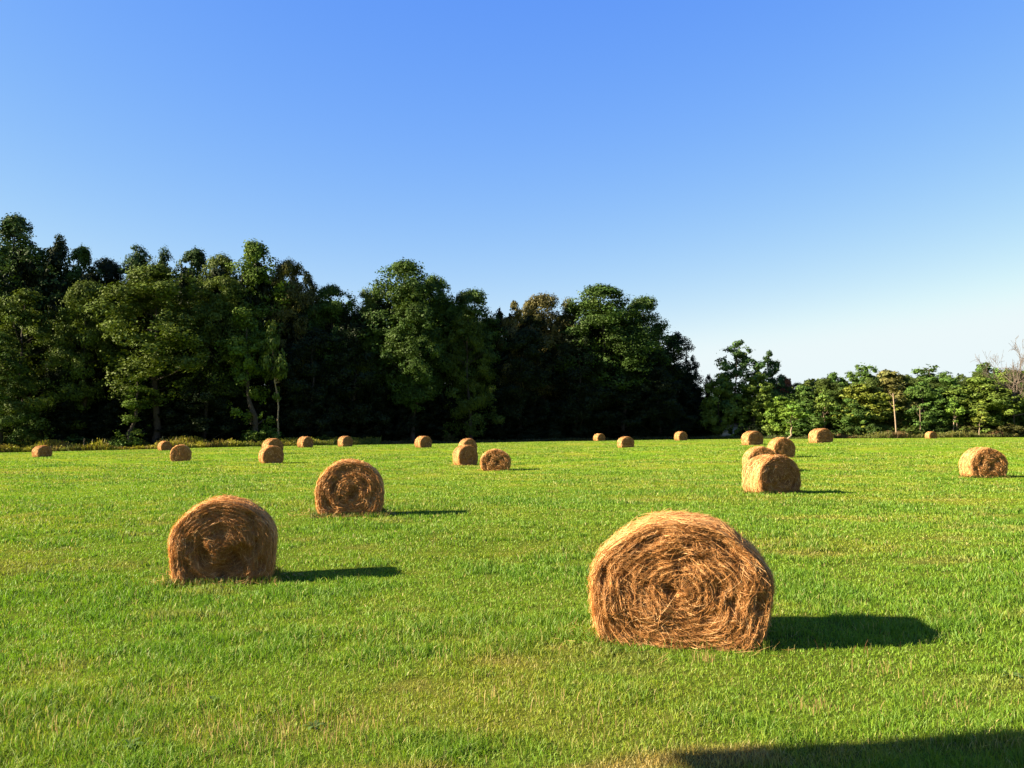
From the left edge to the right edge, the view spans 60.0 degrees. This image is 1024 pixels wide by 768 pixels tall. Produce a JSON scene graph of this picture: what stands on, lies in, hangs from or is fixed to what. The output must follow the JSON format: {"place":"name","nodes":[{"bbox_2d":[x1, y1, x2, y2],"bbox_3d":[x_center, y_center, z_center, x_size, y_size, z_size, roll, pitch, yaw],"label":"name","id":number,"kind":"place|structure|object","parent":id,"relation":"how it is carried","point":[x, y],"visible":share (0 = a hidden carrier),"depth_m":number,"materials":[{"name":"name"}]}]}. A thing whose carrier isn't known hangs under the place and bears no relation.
{"place":"outdoors","nodes":[
{"label":"outdoors","id":0,"kind":"place"},
{"bbox_2d":[0,437,1023,767],"bbox_3d":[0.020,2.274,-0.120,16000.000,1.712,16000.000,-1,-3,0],"label":"ground","id":1,"kind":"structure","parent":0,"point":[640,727],"depth_m":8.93,"materials":[{"name":"green plant"}]},
{"bbox_2d":[0,330,47,445],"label":"tree","id":2,"kind":"object","parent":1,"relation":"on","point":[13,393],"visible":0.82,"depth_m":150.76,"materials":[{"name":"green plant"}]},
{"bbox_2d":[13,429,43,445],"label":"shrub","id":3,"kind":"object","parent":1,"relation":"on","point":[36,435],"visible":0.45,"depth_m":150.18,"materials":[{"name":"green plant"}]},
{"bbox_2d":[0,212,75,382],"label":"tree","id":4,"kind":"object","parent":1,"relation":"on","point":[14,225],"visible":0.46,"depth_m":164.66,"materials":[{"name":"green plant"}]},
{"bbox_2d":[31,445,52,456],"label":"hay bale","id":5,"kind":"object","parent":1,"relation":"on","point":[42,451],"visible":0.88,"depth_m":96.04},
{"bbox_2d":[0,287,87,444],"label":"tree","id":6,"kind":"object","parent":1,"relation":"on","point":[17,311],"visible":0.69,"depth_m":154.64,"materials":[{"name":"green plant"}]},
{"bbox_2d":[15,232,76,384],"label":"tree","id":7,"kind":"object","parent":1,"relation":"on","point":[59,246],"visible":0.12,"depth_m":171.42,"materials":[{"name":"green plant"}]},
{"bbox_2d":[25,347,92,441],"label":"tree","id":8,"kind":"object","parent":1,"relation":"on","point":[58,375],"visible":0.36,"depth_m":156.14,"materials":[{"name":"green plant"}]},
{"bbox_2d":[60,433,88,444],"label":"shrub","id":9,"kind":"object","parent":1,"relation":"on","point":[76,440],"visible":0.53,"depth_m":152.95,"materials":[{"name":"green plant"}]},
{"bbox_2d":[44,243,109,408],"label":"tree","id":10,"kind":"object","parent":1,"relation":"on","point":[83,257],"visible":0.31,"depth_m":168.87,"materials":[{"name":"green plant"}]},
{"bbox_2d":[39,279,133,436],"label":"tree","id":11,"kind":"object","parent":1,"relation":"on","point":[68,319],"visible":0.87,"depth_m":157.51,"materials":[{"name":"green plant"}]},
{"bbox_2d":[90,256,132,395],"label":"tree","id":12,"kind":"object","parent":1,"relation":"on","point":[110,273],"visible":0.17,"depth_m":172.72,"materials":[{"name":"green plant"}]},
{"bbox_2d":[114,737,146,748],"bbox_3d":[-2.552,2.389,5.890,0.248,0.043,0.182,-2,-3,23],"label":"weed plant","id":13,"kind":"object","parent":1,"relation":"on","point":[129,745],"visible":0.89,"depth_m":5.91,"materials":[{"name":"green plant"}]},
{"bbox_2d":[108,370,160,446],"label":"tree","id":14,"kind":"object","parent":1,"relation":"on","point":[135,407],"visible":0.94,"depth_m":151.82,"materials":[{"name":"green plant"}]},
{"bbox_2d":[109,244,171,394],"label":"tree","id":15,"kind":"object","parent":1,"relation":"on","point":[136,258],"visible":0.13,"depth_m":171.81,"materials":[{"name":"green plant"}]},
{"bbox_2d":[138,245,175,387],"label":"tree","id":16,"kind":"object","parent":1,"relation":"on","point":[164,257],"visible":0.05,"depth_m":175.93,"materials":[{"name":"green plant"}]},
{"bbox_2d":[78,262,237,444],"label":"tree","id":17,"kind":"object","parent":1,"relation":"on","point":[133,299],"visible":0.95,"depth_m":154.07,"materials":[{"name":"green plant"}]},
{"bbox_2d":[157,441,171,450],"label":"hay bale","id":18,"kind":"object","parent":1,"relation":"on","point":[164,445],"visible":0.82,"depth_m":120.40},
{"bbox_2d":[170,444,191,460],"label":"hay bale","id":19,"kind":"object","parent":1,"relation":"on","point":[181,452],"visible":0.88,"depth_m":67.61},
{"bbox_2d":[162,245,210,383],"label":"tree","id":20,"kind":"object","parent":1,"relation":"on","point":[195,256],"visible":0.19,"depth_m":175.00,"materials":[{"name":"green plant"}]},
{"bbox_2d":[161,347,244,442],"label":"tree","id":21,"kind":"object","parent":1,"relation":"on","point":[199,423],"visible":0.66,"depth_m":156.82,"materials":[{"name":"green plant"}]},
{"bbox_2d":[197,253,239,381],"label":"tree","id":22,"kind":"object","parent":1,"relation":"on","point":[220,260],"visible":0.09,"depth_m":171.69,"materials":[{"name":"green plant"}]},
{"bbox_2d":[180,273,257,440],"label":"tree","id":23,"kind":"object","parent":1,"relation":"on","point":[224,299],"visible":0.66,"depth_m":160.21,"materials":[{"name":"green plant"}]},
{"bbox_2d":[166,493,280,584],"bbox_3d":[-4.159,2.252,12.886,1.584,1.322,1.108,0,-3,-12],"label":"hay bale","id":24,"kind":"object","parent":1,"relation":"on","point":[220,536],"visible":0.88,"depth_m":12.50},
{"bbox_2d":[214,306,281,442],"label":"tree","id":25,"kind":"object","parent":1,"relation":"on","point":[240,345],"visible":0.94,"depth_m":156.58,"materials":[{"name":"green plant"}]},
{"bbox_2d":[215,238,293,399],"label":"tree","id":26,"kind":"object","parent":1,"relation":"on","point":[254,250],"visible":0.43,"depth_m":167.70,"materials":[{"name":"green plant"}]},
{"bbox_2d":[258,445,283,462],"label":"hay bale","id":27,"kind":"object","parent":1,"relation":"on","point":[270,454],"visible":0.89,"depth_m":62.47},
{"bbox_2d":[258,320,287,436],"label":"tree","id":28,"kind":"object","parent":1,"relation":"on","point":[278,371],"visible":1,"depth_m":155.46,"materials":[{"name":"green plant"}]},
{"bbox_2d":[262,438,283,450],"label":"hay bale","id":29,"kind":"object","parent":1,"relation":"on","point":[274,442],"visible":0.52,"depth_m":81.61},
{"bbox_2d":[261,256,320,402],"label":"tree","id":30,"kind":"object","parent":1,"relation":"on","point":[286,268],"visible":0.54,"depth_m":169.42,"materials":[{"name":"green plant"}]},
{"bbox_2d":[280,273,328,393],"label":"tree","id":31,"kind":"object","parent":1,"relation":"on","point":[313,286],"visible":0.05,"depth_m":178.61,"materials":[{"name":"green plant"}]},
{"bbox_2d":[297,436,313,447],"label":"hay bale","id":32,"kind":"object","parent":1,"relation":"on","point":[305,441],"visible":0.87,"depth_m":108.43},
{"bbox_2d":[273,326,351,438],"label":"tree","id":33,"kind":"object","parent":1,"relation":"on","point":[316,335],"visible":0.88,"depth_m":163.04,"materials":[{"name":"green plant"}]},
{"bbox_2d":[300,720,324,730],"bbox_3d":[-1.395,2.383,6.189,0.176,0.039,0.212,-1,-3,0],"label":"weed plant","id":34,"kind":"object","parent":1,"relation":"on","point":[315,723],"visible":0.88,"depth_m":6.19,"materials":[{"name":"green plant"}]},
{"bbox_2d":[299,282,358,401],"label":"tree","id":35,"kind":"object","parent":1,"relation":"on","point":[326,310],"visible":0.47,"depth_m":170.94,"materials":[{"name":"green plant"}]},
{"bbox_2d":[338,436,352,446],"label":"hay bale","id":36,"kind":"object","parent":1,"relation":"on","point":[344,441],"visible":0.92,"depth_m":112.45},
{"bbox_2d":[314,458,385,516],"bbox_3d":[-3.746,2.391,20.503,1.675,1.414,1.149,0,-3,-7],"label":"hay bale","id":37,"kind":"object","parent":1,"relation":"on","point":[351,485],"visible":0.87,"depth_m":20.06},
{"bbox_2d":[315,312,395,437],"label":"tree","id":38,"kind":"object","parent":1,"relation":"on","point":[368,380],"visible":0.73,"depth_m":166.49,"materials":[{"name":"green plant"}]},
{"bbox_2d":[341,287,390,434],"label":"tree","id":39,"kind":"object","parent":1,"relation":"on","point":[367,301],"visible":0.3,"depth_m":171.81,"materials":[{"name":"green plant"}]},
{"bbox_2d":[345,257,460,440],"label":"tree","id":40,"kind":"object","parent":1,"relation":"on","point":[408,290],"visible":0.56,"depth_m":172.37,"materials":[{"name":"green plant"}]},
{"bbox_2d":[374,300,453,441],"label":"tree","id":41,"kind":"object","parent":1,"relation":"on","point":[412,396],"visible":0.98,"depth_m":167.76,"materials":[{"name":"green plant"}]},
{"bbox_2d":[414,436,431,447],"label":"hay bale","id":42,"kind":"object","parent":1,"relation":"on","point":[423,441],"visible":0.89,"depth_m":100.58},
{"bbox_2d":[416,272,460,406],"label":"tree","id":43,"kind":"object","parent":1,"relation":"on","point":[434,279],"visible":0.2,"depth_m":181.19,"materials":[{"name":"green plant"}]},
{"bbox_2d":[453,445,477,464],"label":"hay bale","id":44,"kind":"object","parent":1,"relation":"on","point":[465,454],"visible":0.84,"depth_m":58.43},
{"bbox_2d":[459,438,476,450],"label":"hay bale","id":45,"kind":"object","parent":1,"relation":"on","point":[469,441],"visible":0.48,"depth_m":75.89},
{"bbox_2d":[437,303,504,438],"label":"tree","id":46,"kind":"object","parent":1,"relation":"on","point":[477,342],"visible":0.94,"depth_m":174.55,"materials":[{"name":"green plant"}]},
{"bbox_2d":[440,286,515,438],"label":"tree","id":47,"kind":"object","parent":1,"relation":"on","point":[469,296],"visible":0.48,"depth_m":181.77,"materials":[{"name":"green plant"}]},
{"bbox_2d":[480,448,510,470],"bbox_3d":[-0.975,4.453,52.134,1.911,1.356,1.408,0,-3,-3],"label":"hay bale","id":48,"kind":"object","parent":1,"relation":"on","point":[496,459],"visible":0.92,"depth_m":51.63},
{"bbox_2d":[0,240,1023,444],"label":"woodland","id":49,"kind":"object","parent":1,"relation":"on","point":[104,420],"visible":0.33,"depth_m":168.74,"materials":[{"name":"green plant"}]},
{"bbox_2d":[0,430,1023,452],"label":"weeds","id":50,"kind":"object","parent":1,"relation":"on","point":[58,445],"visible":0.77,"depth_m":156.14,"materials":[{"name":"green plant"}]},
{"bbox_2d":[496,300,537,429],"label":"tree","id":51,"kind":"object","parent":1,"relation":"on","point":[515,320],"visible":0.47,"depth_m":184.28,"materials":[{"name":"green plant"}]},
{"bbox_2d":[479,326,565,440],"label":"tree","id":52,"kind":"object","parent":1,"relation":"on","point":[524,341],"visible":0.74,"depth_m":178.60,"materials":[{"name":"green plant"}]},
{"bbox_2d":[502,292,578,407],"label":"tree","id":53,"kind":"object","parent":1,"relation":"on","point":[537,302],"visible":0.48,"depth_m":188.74,"materials":[{"name":"green plant"}]},
{"bbox_2d":[550,296,593,425],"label":"tree","id":54,"kind":"object","parent":1,"relation":"on","point":[566,315],"visible":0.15,"depth_m":192.77,"materials":[{"name":"green plant"}]},
{"bbox_2d":[549,332,620,438],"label":"tree","id":55,"kind":"object","parent":1,"relation":"on","point":[593,401],"visible":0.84,"depth_m":182.25,"materials":[{"name":"green plant"}]},
{"bbox_2d":[593,433,604,440],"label":"hay bale","id":56,"kind":"object","parent":1,"relation":"on","point":[599,437],"visible":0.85,"depth_m":167.17},
{"bbox_2d":[543,283,664,437],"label":"tree","id":57,"kind":"object","parent":1,"relation":"on","point":[607,315],"visible":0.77,"depth_m":186.28,"materials":[{"name":"green plant"}]},
{"bbox_2d":[617,436,633,447],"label":"hay bale","id":58,"kind":"object","parent":1,"relation":"on","point":[625,441],"visible":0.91,"depth_m":83.18},
{"bbox_2d":[588,346,669,439],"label":"tree","id":59,"kind":"object","parent":1,"relation":"on","point":[626,403],"visible":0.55,"depth_m":185.33,"materials":[{"name":"green plant"}]},
{"bbox_2d":[607,293,685,401],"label":"tree","id":60,"kind":"object","parent":1,"relation":"on","point":[659,330],"visible":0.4,"depth_m":197.31,"materials":[{"name":"green plant"}]},
{"bbox_2d":[627,365,693,438],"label":"tree","id":61,"kind":"object","parent":1,"relation":"on","point":[669,407],"visible":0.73,"depth_m":187.02,"materials":[{"name":"green plant"}]},
{"bbox_2d":[644,331,706,436],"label":"tree","id":62,"kind":"object","parent":1,"relation":"on","point":[677,384],"visible":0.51,"depth_m":197.33,"materials":[{"name":"green plant"}]},
{"bbox_2d":[674,431,687,440],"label":"hay bale","id":63,"kind":"object","parent":1,"relation":"on","point":[679,435],"visible":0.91,"depth_m":136.72},
{"bbox_2d":[587,509,777,651],"bbox_3d":[1.663,1.892,8.764,1.857,1.318,1.306,-1,-3,10],"label":"hay bale","id":64,"kind":"object","parent":1,"relation":"on","point":[656,577],"visible":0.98,"depth_m":8.27},
{"bbox_2d":[677,355,706,436],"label":"tree","id":65,"kind":"object","parent":1,"relation":"on","point":[695,373],"visible":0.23,"depth_m":199.96,"materials":[{"name":"green plant"}]},
{"bbox_2d":[702,374,713,434],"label":"tree","id":66,"kind":"object","parent":1,"relation":"on","point":[706,380],"visible":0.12,"depth_m":204.91,"materials":[{"name":"green plant"}]},
{"bbox_2d":[698,373,740,434],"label":"tree","id":67,"kind":"object","parent":1,"relation":"on","point":[710,412],"visible":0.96,"depth_m":192.59,"materials":[{"name":"green plant"}]},
{"bbox_2d":[715,416,745,436],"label":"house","id":68,"kind":"structure","parent":1,"relation":"on","point":[735,426],"depth_m":193.23,"materials":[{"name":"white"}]},
{"bbox_2d":[713,339,769,418],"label":"tree","id":69,"kind":"object","parent":1,"relation":"on","point":[739,372],"visible":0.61,"depth_m":193.65,"materials":[{"name":"green plant"}]},
{"bbox_2d":[736,423,763,435],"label":"shrub","id":70,"kind":"object","parent":1,"relation":"on","point":[749,428],"visible":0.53,"depth_m":186.86,"materials":[{"name":"green plant"}]},
{"bbox_2d":[741,431,763,444],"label":"hay bale","id":71,"kind":"object","parent":1,"relation":"on","point":[752,437],"visible":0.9,"depth_m":80.43},
{"bbox_2d":[729,371,778,436],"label":"tree","id":72,"kind":"object","parent":1,"relation":"on","point":[765,393],"visible":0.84,"depth_m":189.97,"materials":[{"name":"green plant"}]},
{"bbox_2d":[742,446,775,467],"bbox_3d":[12.587,3.825,44.977,1.733,1.409,1.277,0,-3,-4],"label":"hay bale","id":73,"kind":"object","parent":1,"relation":"on","point":[750,453],"visible":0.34,"depth_m":44.57},
{"bbox_2d":[755,350,785,391],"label":"tree","id":74,"kind":"object","parent":1,"relation":"on","point":[773,371],"visible":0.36,"depth_m":197.04,"materials":[{"name":"green plant"}]},
{"bbox_2d":[742,454,801,493],"bbox_3d":[8.618,2.999,29.441,1.814,1.401,1.261,1,-3,-22],"label":"hay bale","id":75,"kind":"object","parent":1,"relation":"on","point":[772,473],"visible":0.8,"depth_m":29.03},
{"bbox_2d":[767,437,795,457],"bbox_3d":[18.039,4.257,59.407,1.750,1.465,1.289,0,-3,-13],"label":"hay bale","id":76,"kind":"object","parent":1,"relation":"on","point":[783,446],"visible":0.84,"depth_m":58.99},
{"bbox_2d":[762,395,803,435],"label":"tree","id":77,"kind":"object","parent":1,"relation":"on","point":[772,412],"visible":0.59,"depth_m":185.45,"materials":[{"name":"green plant"}]},
{"bbox_2d":[773,377,794,393],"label":"tree","id":78,"kind":"object","parent":1,"relation":"on","point":[787,381],"visible":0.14,"depth_m":198.66,"materials":[{"name":"green plant"}]},
{"bbox_2d":[778,400,811,438],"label":"tree","id":79,"kind":"object","parent":1,"relation":"on","point":[792,412],"visible":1,"depth_m":174.06,"materials":[{"name":"green plant"}]},
{"bbox_2d":[783,384,821,434],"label":"tree","id":80,"kind":"object","parent":1,"relation":"on","point":[805,391],"visible":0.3,"depth_m":189.00,"materials":[{"name":"green plant"}]},
{"bbox_2d":[781,401,833,436],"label":"tree","id":81,"kind":"object","parent":1,"relation":"on","point":[813,422],"visible":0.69,"depth_m":182.06,"materials":[{"name":"green plant"}]},
{"bbox_2d":[808,428,832,442],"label":"hay bale","id":82,"kind":"object","parent":1,"relation":"on","point":[821,435],"visible":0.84,"depth_m":90.32},
{"bbox_2d":[813,387,838,426],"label":"tree","id":83,"kind":"object","parent":1,"relation":"on","point":[825,396],"visible":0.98,"depth_m":180.95,"materials":[{"name":"green plant"}]},
{"bbox_2d":[815,381,844,427],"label":"tree","id":84,"kind":"object","parent":1,"relation":"on","point":[828,388],"visible":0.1,"depth_m":190.19,"materials":[{"name":"green plant"}]},
{"bbox_2d":[827,372,848,387],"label":"tree","id":85,"kind":"object","parent":1,"relation":"on","point":[834,378],"visible":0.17,"depth_m":197.71,"materials":[{"name":"green plant"}]},
{"bbox_2d":[824,398,873,434],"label":"tree","id":86,"kind":"object","parent":1,"relation":"on","point":[856,411],"visible":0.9,"depth_m":179.78,"materials":[{"name":"green plant"}]},
{"bbox_2d":[839,424,865,434],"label":"shrub","id":87,"kind":"object","parent":1,"relation":"on","point":[850,430],"visible":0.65,"depth_m":177.12,"materials":[{"name":"green plant"}]},
{"bbox_2d":[825,383,902,435],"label":"tree","id":88,"kind":"object","parent":1,"relation":"on","point":[859,392],"visible":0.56,"depth_m":181.05,"materials":[{"name":"green plant"}]},
{"bbox_2d":[842,362,885,399],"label":"tree","id":89,"kind":"object","parent":1,"relation":"on","point":[852,376],"visible":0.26,"depth_m":192.35,"materials":[{"name":"green plant"}]},
{"bbox_2d":[853,423,891,437],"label":"shrub","id":90,"kind":"object","parent":1,"relation":"on","point":[871,427],"visible":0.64,"depth_m":175.84,"materials":[{"name":"green plant"}]},
{"bbox_2d":[868,369,922,430],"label":"tree","id":91,"kind":"object","parent":1,"relation":"on","point":[890,380],"visible":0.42,"depth_m":184.47,"materials":[{"name":"green plant"}]},
{"bbox_2d":[900,425,925,435],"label":"shrub","id":92,"kind":"object","parent":1,"relation":"on","point":[911,430],"visible":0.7,"depth_m":175.70,"materials":[{"name":"green plant"}]},
{"bbox_2d":[897,381,953,434],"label":"tree","id":93,"kind":"object","parent":1,"relation":"on","point":[921,389],"visible":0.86,"depth_m":180.05,"materials":[{"name":"green plant"}]},
{"bbox_2d":[925,431,936,438],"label":"hay bale","id":94,"kind":"object","parent":1,"relation":"on","point":[930,434],"visible":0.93,"depth_m":163.25},
{"bbox_2d":[911,364,952,410],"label":"tree","id":95,"kind":"object","parent":1,"relation":"on","point":[926,376],"visible":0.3,"depth_m":189.90,"materials":[{"name":"green plant"}]},
{"bbox_2d":[931,424,948,432],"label":"shrub","id":96,"kind":"object","parent":1,"relation":"on","point":[938,428],"visible":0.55,"depth_m":177.93,"materials":[{"name":"green plant"}]},
{"bbox_2d":[922,376,978,431],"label":"tree","id":97,"kind":"object","parent":1,"relation":"on","point":[949,381],"visible":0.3,"depth_m":182.46,"materials":[{"name":"green plant"}]},
{"bbox_2d":[945,396,965,428],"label":"tree","id":98,"kind":"object","parent":1,"relation":"on","point":[959,411],"visible":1,"depth_m":177.42,"materials":[{"name":"green plant"}]},
{"bbox_2d":[951,421,995,432],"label":"shrub","id":99,"kind":"object","parent":1,"relation":"on","point":[973,427],"visible":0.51,"depth_m":178.12,"materials":[{"name":"green plant"}]},
{"bbox_2d":[934,376,1023,432],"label":"tree","id":100,"kind":"object","parent":1,"relation":"on","point":[996,402],"visible":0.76,"depth_m":178.77,"materials":[{"name":"green plant"}]},
{"bbox_2d":[970,408,993,434],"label":"tree","id":101,"kind":"object","parent":1,"relation":"on","point":[984,418],"visible":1,"depth_m":172.18,"materials":[{"name":"green plant"}]},
{"bbox_2d":[959,447,1008,477],"bbox_3d":[20.388,3.404,38.373,1.813,1.411,1.335,0,-3,-3],"label":"hay bale","id":102,"kind":"object","parent":1,"relation":"on","point":[979,461],"visible":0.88,"depth_m":37.91},
{"bbox_2d":[969,362,1002,392],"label":"tree","id":103,"kind":"object","parent":1,"relation":"on","point":[988,368],"visible":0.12,"depth_m":192.01,"materials":[{"name":"green plant"}]},
{"bbox_2d":[971,335,1023,423],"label":"bare tree","id":104,"kind":"object","parent":1,"relation":"on","point":[1019,369],"visible":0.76,"depth_m":182.70,"materials":[{"name":"brown plant"}]},
{"bbox_2d":[984,372,1023,426],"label":"tree","id":105,"kind":"object","parent":1,"relation":"on","point":[1002,378],"visible":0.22,"depth_m":185.85,"materials":[{"name":"green plant"}]},
{"bbox_2d":[996,423,1023,435],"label":"shrub","id":106,"kind":"object","parent":1,"relation":"on","point":[1019,430],"visible":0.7,"depth_m":175.88,"materials":[{"name":"green plant"}]},
{"bbox_2d":[0,0,1023,395],"label":"sky","id":107,"kind":"structure","parent":0,"point":[825,187],"materials":[{"name":"blue"}]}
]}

